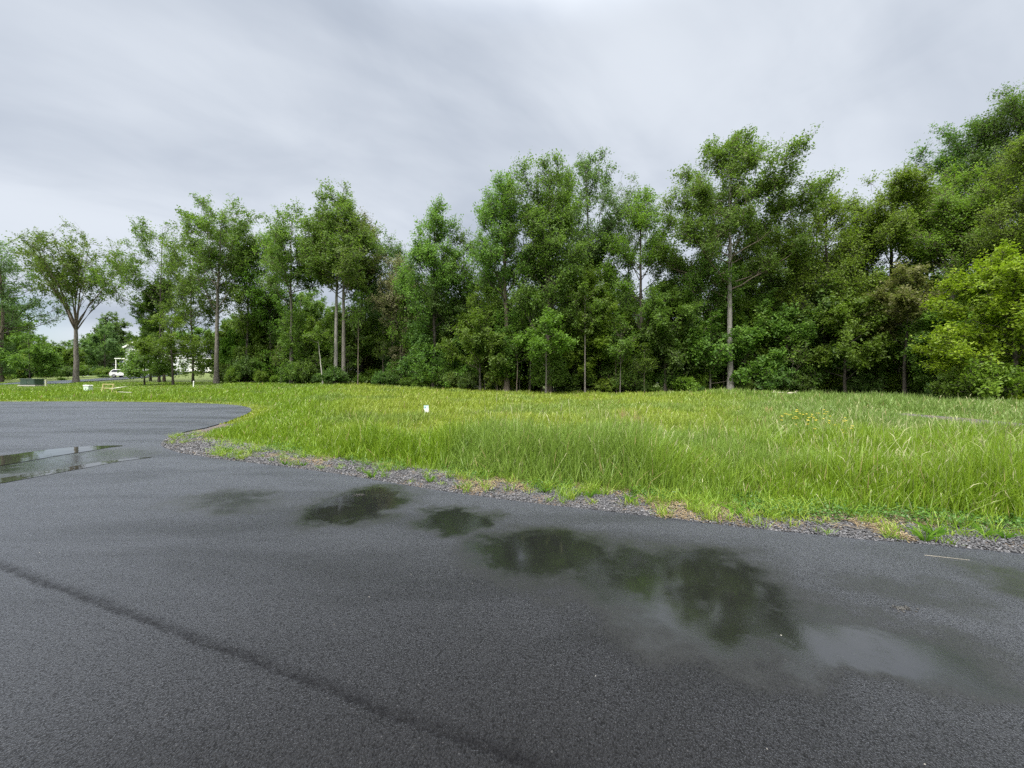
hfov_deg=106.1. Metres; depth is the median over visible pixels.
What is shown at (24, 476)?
puddle
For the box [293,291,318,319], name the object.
tree
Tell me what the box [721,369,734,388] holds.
bush
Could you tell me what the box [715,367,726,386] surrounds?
bush
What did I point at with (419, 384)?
bush
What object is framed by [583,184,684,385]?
tree
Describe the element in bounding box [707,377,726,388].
bush
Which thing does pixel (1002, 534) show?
weed plant
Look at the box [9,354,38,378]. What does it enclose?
bush
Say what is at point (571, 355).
understory tree
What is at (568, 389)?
bush
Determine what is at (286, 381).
bush
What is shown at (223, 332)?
understory tree
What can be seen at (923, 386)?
bush
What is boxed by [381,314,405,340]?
tree
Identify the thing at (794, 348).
sapling
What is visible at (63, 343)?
distant tree
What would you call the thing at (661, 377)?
bush
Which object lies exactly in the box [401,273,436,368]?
tree
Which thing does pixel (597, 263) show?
tree
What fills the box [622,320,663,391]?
understory tree
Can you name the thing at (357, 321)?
sapling
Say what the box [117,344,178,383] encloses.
bush
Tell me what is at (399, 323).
sapling
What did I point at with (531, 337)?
young tree
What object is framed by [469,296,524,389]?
understory tree
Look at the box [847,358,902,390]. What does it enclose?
bush
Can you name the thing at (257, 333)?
understory tree
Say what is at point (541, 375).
understory tree
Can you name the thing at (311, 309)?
tree
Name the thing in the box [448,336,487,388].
understory tree
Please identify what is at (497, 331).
sapling
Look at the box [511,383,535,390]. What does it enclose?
bush
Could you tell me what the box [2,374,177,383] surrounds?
driveway
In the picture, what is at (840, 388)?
bush
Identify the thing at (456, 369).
sapling
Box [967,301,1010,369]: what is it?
understory tree
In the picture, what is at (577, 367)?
sapling
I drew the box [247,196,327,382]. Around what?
tree
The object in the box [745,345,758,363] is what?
sapling
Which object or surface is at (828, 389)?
bush
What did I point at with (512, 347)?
sapling
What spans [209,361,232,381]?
bush
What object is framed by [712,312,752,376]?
understory tree
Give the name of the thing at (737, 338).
young tree
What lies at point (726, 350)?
sapling
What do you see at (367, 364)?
tree
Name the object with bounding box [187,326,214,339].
distant tree
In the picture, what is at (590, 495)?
weed plant
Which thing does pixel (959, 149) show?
tree
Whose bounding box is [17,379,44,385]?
utility cabinet
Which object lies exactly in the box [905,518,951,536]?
weed plant
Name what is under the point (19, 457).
puddle
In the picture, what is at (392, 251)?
tree
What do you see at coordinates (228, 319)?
tree
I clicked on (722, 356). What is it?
understory tree
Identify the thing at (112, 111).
sky
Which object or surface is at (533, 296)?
sapling
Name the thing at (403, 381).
bush
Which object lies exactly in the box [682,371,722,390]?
bush
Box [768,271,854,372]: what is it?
understory tree
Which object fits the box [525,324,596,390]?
understory tree
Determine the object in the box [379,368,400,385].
bush
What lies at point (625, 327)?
young tree
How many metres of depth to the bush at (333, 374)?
48.90 m
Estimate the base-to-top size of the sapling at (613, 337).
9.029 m
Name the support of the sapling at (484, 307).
on the ground at (207, 378)
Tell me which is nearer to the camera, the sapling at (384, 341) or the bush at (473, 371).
the bush at (473, 371)
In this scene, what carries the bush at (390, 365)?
on the ground at (207, 378)
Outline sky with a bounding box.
[0,0,1023,375]
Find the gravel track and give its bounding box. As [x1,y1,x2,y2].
[891,413,1023,427]
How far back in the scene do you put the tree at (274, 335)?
57.76 m
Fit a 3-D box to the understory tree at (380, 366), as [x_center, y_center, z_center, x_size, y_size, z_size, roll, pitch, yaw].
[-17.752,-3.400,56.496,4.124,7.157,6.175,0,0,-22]
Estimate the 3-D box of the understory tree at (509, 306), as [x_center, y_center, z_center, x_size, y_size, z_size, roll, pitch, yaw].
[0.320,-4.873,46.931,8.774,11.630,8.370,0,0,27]
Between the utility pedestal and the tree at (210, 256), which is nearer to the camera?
the utility pedestal
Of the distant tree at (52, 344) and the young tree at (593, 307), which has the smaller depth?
the young tree at (593, 307)
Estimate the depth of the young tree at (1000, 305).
25.96 m
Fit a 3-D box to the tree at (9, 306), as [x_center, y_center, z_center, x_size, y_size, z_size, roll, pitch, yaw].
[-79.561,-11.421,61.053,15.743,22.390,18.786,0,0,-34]
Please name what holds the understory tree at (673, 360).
on the ground at (207, 378)
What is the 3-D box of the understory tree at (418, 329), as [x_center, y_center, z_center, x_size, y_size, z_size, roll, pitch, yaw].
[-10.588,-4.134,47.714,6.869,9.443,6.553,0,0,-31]
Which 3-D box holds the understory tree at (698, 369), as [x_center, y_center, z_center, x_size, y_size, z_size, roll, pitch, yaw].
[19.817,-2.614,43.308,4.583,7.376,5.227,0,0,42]
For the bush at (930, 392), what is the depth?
28.14 m
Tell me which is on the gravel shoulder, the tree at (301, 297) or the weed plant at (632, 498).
the weed plant at (632, 498)
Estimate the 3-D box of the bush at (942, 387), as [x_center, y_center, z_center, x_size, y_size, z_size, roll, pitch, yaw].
[30.984,0.077,27.189,2.740,2.733,2.228,0,0,5]
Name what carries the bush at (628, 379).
on the ground at (207, 378)
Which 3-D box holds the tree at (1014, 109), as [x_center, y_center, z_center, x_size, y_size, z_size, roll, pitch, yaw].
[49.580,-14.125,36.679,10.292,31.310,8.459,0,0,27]
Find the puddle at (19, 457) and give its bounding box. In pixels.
[0,445,122,464]
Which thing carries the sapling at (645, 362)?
on the ground at (207, 378)
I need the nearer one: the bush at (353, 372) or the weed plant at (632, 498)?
the weed plant at (632, 498)
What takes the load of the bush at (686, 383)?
on the ground at (207, 378)
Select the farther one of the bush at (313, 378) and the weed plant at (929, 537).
the bush at (313, 378)
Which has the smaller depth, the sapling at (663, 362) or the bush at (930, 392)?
the bush at (930, 392)
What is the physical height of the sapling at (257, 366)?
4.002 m
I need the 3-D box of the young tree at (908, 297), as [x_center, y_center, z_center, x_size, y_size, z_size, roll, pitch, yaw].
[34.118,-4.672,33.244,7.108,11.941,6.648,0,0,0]
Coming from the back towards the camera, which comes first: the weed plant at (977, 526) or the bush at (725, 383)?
the bush at (725, 383)
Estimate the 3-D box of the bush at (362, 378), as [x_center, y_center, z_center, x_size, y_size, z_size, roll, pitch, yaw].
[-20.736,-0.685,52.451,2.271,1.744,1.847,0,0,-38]
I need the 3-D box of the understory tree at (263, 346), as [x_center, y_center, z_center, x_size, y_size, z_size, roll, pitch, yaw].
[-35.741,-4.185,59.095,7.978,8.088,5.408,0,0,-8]
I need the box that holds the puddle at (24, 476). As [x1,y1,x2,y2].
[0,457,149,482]
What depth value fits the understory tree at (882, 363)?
35.83 m
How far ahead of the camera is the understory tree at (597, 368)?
43.40 m
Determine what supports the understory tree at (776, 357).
on the ground at (207, 378)
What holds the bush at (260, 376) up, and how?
on the ground at (207, 378)
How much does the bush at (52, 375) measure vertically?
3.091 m
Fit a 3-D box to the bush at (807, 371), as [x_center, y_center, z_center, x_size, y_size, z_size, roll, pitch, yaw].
[29.879,-0.844,38.612,3.061,4.042,3.808,0,0,27]
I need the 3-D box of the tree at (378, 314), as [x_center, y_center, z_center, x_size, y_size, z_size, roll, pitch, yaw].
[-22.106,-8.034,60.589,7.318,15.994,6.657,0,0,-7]
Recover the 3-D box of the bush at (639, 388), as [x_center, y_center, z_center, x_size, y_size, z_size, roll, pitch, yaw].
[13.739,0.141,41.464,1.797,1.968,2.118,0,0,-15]
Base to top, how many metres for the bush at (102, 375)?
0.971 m
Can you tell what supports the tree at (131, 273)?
on the ground at (207, 378)
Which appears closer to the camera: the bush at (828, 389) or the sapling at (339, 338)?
the bush at (828, 389)
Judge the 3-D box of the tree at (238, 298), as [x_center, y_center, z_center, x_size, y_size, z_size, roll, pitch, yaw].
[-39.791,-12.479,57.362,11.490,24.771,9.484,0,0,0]
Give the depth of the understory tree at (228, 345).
59.00 m
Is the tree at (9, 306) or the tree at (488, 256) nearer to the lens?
the tree at (488, 256)
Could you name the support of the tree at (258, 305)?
on the ground at (207, 378)
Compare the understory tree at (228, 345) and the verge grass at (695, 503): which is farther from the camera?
the understory tree at (228, 345)
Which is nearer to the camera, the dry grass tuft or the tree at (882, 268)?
the dry grass tuft
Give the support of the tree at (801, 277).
on the ground at (207, 378)
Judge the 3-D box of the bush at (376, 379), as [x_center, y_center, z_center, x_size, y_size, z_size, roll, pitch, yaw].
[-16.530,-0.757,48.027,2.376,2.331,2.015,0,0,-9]
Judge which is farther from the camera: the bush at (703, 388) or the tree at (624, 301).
the tree at (624, 301)
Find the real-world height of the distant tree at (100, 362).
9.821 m
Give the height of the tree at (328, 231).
26.965 m
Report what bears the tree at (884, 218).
on the ground at (207, 378)
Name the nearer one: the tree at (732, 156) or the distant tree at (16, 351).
the tree at (732, 156)
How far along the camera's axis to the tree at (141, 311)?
66.09 m
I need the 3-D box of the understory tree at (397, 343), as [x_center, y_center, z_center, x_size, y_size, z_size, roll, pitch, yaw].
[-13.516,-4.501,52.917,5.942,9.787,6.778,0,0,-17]
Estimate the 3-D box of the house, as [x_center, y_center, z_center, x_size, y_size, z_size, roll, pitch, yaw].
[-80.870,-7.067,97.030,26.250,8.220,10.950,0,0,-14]
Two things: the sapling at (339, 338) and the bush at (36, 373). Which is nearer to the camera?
the sapling at (339, 338)
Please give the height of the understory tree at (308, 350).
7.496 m
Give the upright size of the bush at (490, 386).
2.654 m
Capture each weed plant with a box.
[360,466,377,477]
[425,474,437,482]
[583,488,598,497]
[623,492,639,501]
[715,501,746,514]
[901,523,945,540]
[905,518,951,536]
[968,521,1003,536]
[992,527,1023,538]
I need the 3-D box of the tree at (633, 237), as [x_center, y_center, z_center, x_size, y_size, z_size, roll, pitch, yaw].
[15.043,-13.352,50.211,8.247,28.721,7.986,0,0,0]
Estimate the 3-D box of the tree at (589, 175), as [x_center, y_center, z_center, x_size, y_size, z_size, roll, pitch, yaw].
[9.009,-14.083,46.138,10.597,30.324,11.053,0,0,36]
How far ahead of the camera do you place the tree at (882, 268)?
46.51 m
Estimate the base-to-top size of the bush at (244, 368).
4.618 m
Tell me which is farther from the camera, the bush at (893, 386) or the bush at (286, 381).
the bush at (286, 381)
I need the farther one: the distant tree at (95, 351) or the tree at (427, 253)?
the distant tree at (95, 351)
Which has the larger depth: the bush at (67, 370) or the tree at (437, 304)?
the bush at (67, 370)
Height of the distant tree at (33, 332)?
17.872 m
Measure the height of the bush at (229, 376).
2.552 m
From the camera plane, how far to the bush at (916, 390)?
34.33 m
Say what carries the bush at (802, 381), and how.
on the ground at (207, 378)
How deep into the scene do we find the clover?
4.39 m
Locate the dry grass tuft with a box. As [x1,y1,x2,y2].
[617,406,627,418]
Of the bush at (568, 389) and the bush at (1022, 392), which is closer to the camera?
the bush at (1022, 392)
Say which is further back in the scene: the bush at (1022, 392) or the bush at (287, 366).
the bush at (287, 366)
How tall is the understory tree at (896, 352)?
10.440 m
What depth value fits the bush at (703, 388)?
39.91 m
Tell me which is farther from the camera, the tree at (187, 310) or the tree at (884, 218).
the tree at (187, 310)
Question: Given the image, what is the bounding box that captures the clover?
[205,437,1023,530]
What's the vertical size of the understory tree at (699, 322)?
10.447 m
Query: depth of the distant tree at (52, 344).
85.13 m
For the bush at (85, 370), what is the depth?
78.49 m
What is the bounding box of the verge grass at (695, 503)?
[165,430,1023,546]
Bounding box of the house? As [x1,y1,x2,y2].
[114,340,211,372]
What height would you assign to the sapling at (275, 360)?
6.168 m
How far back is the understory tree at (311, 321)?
58.03 m
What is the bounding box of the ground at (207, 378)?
[0,372,1023,529]
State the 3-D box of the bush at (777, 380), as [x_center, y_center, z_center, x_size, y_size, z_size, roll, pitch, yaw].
[26.378,-0.524,38.493,4.896,3.361,4.154,0,0,18]
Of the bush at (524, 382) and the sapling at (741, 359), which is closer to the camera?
the sapling at (741, 359)
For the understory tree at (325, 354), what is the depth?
55.21 m
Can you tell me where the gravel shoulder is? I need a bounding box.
[167,423,1023,552]
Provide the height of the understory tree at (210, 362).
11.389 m
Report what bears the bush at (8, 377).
on the ground at (207, 378)
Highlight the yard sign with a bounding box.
[424,405,428,411]
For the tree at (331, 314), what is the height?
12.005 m
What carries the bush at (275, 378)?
on the ground at (207, 378)
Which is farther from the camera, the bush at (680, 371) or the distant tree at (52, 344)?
the distant tree at (52, 344)
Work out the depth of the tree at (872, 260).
39.24 m
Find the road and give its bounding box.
[0,401,1023,767]
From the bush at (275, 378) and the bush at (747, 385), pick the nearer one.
the bush at (747, 385)
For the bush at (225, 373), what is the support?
on the ground at (207, 378)
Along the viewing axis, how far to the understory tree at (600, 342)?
41.16 m
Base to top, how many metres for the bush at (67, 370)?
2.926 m
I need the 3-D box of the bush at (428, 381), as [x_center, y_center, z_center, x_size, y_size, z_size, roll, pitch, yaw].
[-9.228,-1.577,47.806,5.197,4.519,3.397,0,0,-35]
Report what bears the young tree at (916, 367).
on the ground at (207, 378)
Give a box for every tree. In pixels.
[0,240,81,381]
[0,309,46,369]
[0,330,65,378]
[1,216,151,382]
[4,330,29,361]
[18,335,59,377]
[22,320,48,343]
[55,340,72,376]
[56,340,82,363]
[60,346,85,375]
[62,338,101,375]
[77,216,211,381]
[78,311,132,368]
[80,319,126,374]
[85,332,124,368]
[85,344,113,375]
[123,288,169,380]
[126,311,207,384]
[135,272,188,381]
[148,210,224,382]
[172,330,187,339]
[175,190,265,383]
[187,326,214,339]
[195,317,255,371]
[201,320,237,364]
[211,216,284,381]
[213,328,250,380]
[222,313,235,328]
[230,231,300,382]
[233,311,287,382]
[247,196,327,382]
[247,334,295,370]
[262,289,305,377]
[281,332,324,375]
[290,176,387,382]
[293,199,379,383]
[293,289,325,318]
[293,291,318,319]
[295,315,324,356]
[296,287,329,328]
[302,324,334,384]
[313,307,357,370]
[317,309,385,382]
[323,307,345,323]
[324,301,346,319]
[341,206,388,373]
[345,292,389,382]
[354,340,383,373]
[363,229,416,370]
[365,252,425,385]
[378,339,399,370]
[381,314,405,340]
[390,193,478,387]
[391,317,432,372]
[396,312,445,382]
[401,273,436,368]
[419,219,498,370]
[435,283,513,390]
[437,312,477,368]
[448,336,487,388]
[463,164,556,391]
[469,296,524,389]
[474,279,507,307]
[488,297,541,371]
[496,280,542,373]
[499,148,600,392]
[506,301,551,383]
[512,305,578,391]
[524,331,571,390]
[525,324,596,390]
[546,267,635,392]
[552,147,635,387]
[553,336,604,387]
[562,277,610,392]
[568,325,610,386]
[573,248,620,380]
[574,313,639,380]
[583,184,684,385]
[596,172,658,319]
[602,314,639,392]
[608,289,636,320]
[620,278,708,391]
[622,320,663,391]
[636,121,847,389]
[647,298,710,390]
[669,246,749,381]
[670,301,776,388]
[676,315,726,372]
[679,352,706,374]
[706,257,759,314]
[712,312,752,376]
[720,296,777,367]
[721,287,827,388]
[735,216,836,351]
[754,302,814,373]
[757,182,896,389]
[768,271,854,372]
[772,245,829,300]
[773,297,825,350]
[804,286,902,391]
[819,290,902,390]
[830,216,898,333]
[836,158,967,380]
[851,287,951,393]
[853,259,975,393]
[865,262,888,289]
[876,157,1023,323]
[890,294,1006,383]
[901,273,943,331]
[902,116,1004,299]
[908,238,1023,401]
[918,268,973,327]
[920,291,1002,351]
[948,130,1023,364]
[956,81,1023,225]
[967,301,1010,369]
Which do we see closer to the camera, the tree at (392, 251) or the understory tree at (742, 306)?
the understory tree at (742, 306)
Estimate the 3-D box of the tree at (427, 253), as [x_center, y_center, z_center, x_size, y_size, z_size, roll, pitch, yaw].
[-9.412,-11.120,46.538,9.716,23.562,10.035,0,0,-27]
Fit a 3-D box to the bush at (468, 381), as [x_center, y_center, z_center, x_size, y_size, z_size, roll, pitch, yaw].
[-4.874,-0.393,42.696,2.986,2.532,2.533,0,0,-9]
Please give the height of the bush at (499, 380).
4.621 m
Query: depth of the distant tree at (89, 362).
107.90 m
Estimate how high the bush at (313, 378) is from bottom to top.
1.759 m
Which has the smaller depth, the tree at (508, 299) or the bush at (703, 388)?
the bush at (703, 388)
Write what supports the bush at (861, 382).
on the ground at (207, 378)
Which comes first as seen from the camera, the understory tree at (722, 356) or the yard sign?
the yard sign
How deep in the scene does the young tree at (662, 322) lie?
40.34 m
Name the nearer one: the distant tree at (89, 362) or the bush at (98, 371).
the bush at (98, 371)
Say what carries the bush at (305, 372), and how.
on the ground at (207, 378)
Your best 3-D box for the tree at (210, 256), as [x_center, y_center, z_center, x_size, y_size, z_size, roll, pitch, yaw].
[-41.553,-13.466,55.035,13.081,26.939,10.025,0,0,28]
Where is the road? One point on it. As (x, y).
(194, 611)
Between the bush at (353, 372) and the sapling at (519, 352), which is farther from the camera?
the bush at (353, 372)
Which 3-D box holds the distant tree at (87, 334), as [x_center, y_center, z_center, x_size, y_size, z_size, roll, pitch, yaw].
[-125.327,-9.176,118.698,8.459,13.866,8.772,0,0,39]
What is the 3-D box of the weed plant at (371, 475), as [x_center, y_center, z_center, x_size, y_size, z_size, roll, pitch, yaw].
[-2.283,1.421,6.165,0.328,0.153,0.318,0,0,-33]
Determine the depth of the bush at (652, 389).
41.85 m
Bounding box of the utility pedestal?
[83,385,92,391]
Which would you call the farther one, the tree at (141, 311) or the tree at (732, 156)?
the tree at (141, 311)
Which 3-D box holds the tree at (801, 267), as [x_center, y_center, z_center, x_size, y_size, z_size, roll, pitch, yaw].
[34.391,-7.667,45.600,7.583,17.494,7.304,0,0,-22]
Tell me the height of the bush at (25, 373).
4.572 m
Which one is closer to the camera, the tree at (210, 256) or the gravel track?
the gravel track
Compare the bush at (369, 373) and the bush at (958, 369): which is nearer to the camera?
the bush at (958, 369)
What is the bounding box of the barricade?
[101,384,115,392]
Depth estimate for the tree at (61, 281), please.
58.07 m
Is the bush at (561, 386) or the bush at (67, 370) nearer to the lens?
the bush at (561, 386)
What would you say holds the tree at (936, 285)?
on the ground at (207, 378)
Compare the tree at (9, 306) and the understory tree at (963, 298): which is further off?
the tree at (9, 306)
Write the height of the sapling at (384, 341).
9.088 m
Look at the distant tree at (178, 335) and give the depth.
143.04 m
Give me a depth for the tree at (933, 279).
42.48 m
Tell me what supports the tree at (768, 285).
on the ground at (207, 378)
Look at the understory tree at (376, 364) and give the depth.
57.78 m
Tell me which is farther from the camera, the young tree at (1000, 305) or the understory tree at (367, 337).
the understory tree at (367, 337)
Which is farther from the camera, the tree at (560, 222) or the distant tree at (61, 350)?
the distant tree at (61, 350)
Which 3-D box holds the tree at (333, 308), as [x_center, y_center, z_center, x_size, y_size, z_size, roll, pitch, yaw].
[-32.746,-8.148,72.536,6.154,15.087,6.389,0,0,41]
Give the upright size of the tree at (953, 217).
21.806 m
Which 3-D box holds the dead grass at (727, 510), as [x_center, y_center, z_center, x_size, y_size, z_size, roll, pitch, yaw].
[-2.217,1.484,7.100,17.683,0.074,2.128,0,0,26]
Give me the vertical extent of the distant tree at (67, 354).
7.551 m
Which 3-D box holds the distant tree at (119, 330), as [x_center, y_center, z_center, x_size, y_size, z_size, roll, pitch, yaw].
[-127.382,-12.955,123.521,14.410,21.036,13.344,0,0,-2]
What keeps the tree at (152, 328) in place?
on the ground at (207, 378)
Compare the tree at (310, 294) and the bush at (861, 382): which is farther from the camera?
the tree at (310, 294)
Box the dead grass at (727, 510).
[196,434,1023,542]
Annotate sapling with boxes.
[249,357,263,381]
[270,343,289,382]
[283,306,310,382]
[300,351,329,368]
[324,313,345,355]
[331,345,361,375]
[342,250,373,383]
[372,320,392,384]
[386,290,415,385]
[424,290,447,386]
[450,361,463,387]
[470,293,492,389]
[483,299,510,389]
[502,316,529,391]
[510,318,532,389]
[514,298,537,388]
[516,255,544,391]
[529,277,555,391]
[571,356,583,373]
[600,357,617,377]
[605,311,632,391]
[627,342,660,393]
[656,336,685,389]
[711,328,726,388]
[733,323,753,367]
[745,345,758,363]
[772,323,815,391]
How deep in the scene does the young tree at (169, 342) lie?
49.65 m
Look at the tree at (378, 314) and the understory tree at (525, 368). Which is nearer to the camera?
the understory tree at (525, 368)
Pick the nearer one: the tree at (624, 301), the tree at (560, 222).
the tree at (560, 222)
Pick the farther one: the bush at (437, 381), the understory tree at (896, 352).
the bush at (437, 381)
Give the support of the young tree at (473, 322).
on the ground at (207, 378)
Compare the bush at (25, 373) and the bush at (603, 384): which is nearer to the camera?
the bush at (603, 384)
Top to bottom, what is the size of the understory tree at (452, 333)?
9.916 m
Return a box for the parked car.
[109,369,139,377]
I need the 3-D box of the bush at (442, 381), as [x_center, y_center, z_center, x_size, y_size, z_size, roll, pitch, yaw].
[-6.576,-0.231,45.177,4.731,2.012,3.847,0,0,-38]
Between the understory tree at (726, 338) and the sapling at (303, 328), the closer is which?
the understory tree at (726, 338)
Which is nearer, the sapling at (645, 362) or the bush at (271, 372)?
the sapling at (645, 362)
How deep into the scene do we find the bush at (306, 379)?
51.73 m
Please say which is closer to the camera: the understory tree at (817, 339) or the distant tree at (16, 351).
the understory tree at (817, 339)
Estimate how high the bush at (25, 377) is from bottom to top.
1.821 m
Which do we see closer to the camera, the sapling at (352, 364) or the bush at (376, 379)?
the bush at (376, 379)
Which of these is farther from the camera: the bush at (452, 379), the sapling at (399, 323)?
the sapling at (399, 323)
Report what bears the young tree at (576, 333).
on the ground at (207, 378)
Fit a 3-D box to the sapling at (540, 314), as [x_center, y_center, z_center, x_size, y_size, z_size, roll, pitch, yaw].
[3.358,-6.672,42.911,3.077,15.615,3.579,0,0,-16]
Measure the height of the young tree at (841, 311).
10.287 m
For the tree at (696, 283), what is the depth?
40.40 m
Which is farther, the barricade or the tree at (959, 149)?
the tree at (959, 149)
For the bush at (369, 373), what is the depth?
53.93 m
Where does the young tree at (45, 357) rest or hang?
on the ground at (207, 378)
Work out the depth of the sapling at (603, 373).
41.68 m
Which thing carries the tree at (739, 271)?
on the ground at (207, 378)
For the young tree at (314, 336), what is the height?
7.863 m
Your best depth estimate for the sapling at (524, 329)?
43.53 m
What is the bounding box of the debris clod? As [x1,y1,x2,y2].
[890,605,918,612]
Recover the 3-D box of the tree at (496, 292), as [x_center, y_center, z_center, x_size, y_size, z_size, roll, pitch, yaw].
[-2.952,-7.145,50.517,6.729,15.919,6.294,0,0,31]
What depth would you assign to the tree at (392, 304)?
50.63 m
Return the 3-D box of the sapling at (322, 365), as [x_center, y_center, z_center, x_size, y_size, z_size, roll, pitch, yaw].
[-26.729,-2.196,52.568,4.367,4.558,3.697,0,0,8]
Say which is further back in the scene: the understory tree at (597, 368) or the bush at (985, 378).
the understory tree at (597, 368)
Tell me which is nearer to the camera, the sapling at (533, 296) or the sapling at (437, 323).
the sapling at (533, 296)
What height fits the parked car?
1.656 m
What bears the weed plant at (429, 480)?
on the gravel shoulder
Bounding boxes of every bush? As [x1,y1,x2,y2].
[3,375,13,380]
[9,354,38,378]
[11,356,39,378]
[14,373,34,379]
[25,359,58,378]
[32,368,62,379]
[58,365,79,376]
[79,364,91,377]
[89,367,112,375]
[96,373,108,377]
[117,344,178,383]
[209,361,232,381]
[220,367,240,382]
[223,367,240,382]
[224,353,260,381]
[252,370,271,382]
[266,368,278,380]
[269,375,279,382]
[277,359,302,383]
[278,379,295,382]
[287,360,317,383]
[294,371,317,383]
[308,373,320,382]
[315,363,350,383]
[346,369,362,381]
[352,373,367,382]
[362,367,377,382]
[371,369,385,385]
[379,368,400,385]
[382,359,407,379]
[398,376,416,385]
[409,380,427,386]
[419,357,448,385]
[430,366,453,387]
[439,380,465,387]
[443,372,459,387]
[453,357,478,387]
[456,370,479,390]
[481,356,523,389]
[481,371,498,389]
[498,369,527,388]
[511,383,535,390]
[555,370,569,388]
[559,385,581,392]
[589,375,623,392]
[606,366,644,391]
[631,378,649,391]
[647,384,662,391]
[653,366,681,389]
[667,374,700,391]
[670,366,698,378]
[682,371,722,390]
[692,384,705,390]
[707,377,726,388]
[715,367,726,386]
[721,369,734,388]
[735,377,757,390]
[752,366,799,389]
[774,373,815,391]
[795,357,828,390]
[816,386,838,392]
[827,380,842,392]
[846,370,889,392]
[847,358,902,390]
[875,370,907,392]
[907,378,929,394]
[909,376,937,394]
[924,379,958,397]
[926,366,969,398]
[946,353,1023,400]
[954,355,1007,397]
[1007,383,1023,396]
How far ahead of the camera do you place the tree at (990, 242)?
31.08 m
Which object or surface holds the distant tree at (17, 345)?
on the ground at (207, 378)
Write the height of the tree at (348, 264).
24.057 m
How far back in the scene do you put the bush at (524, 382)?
44.00 m

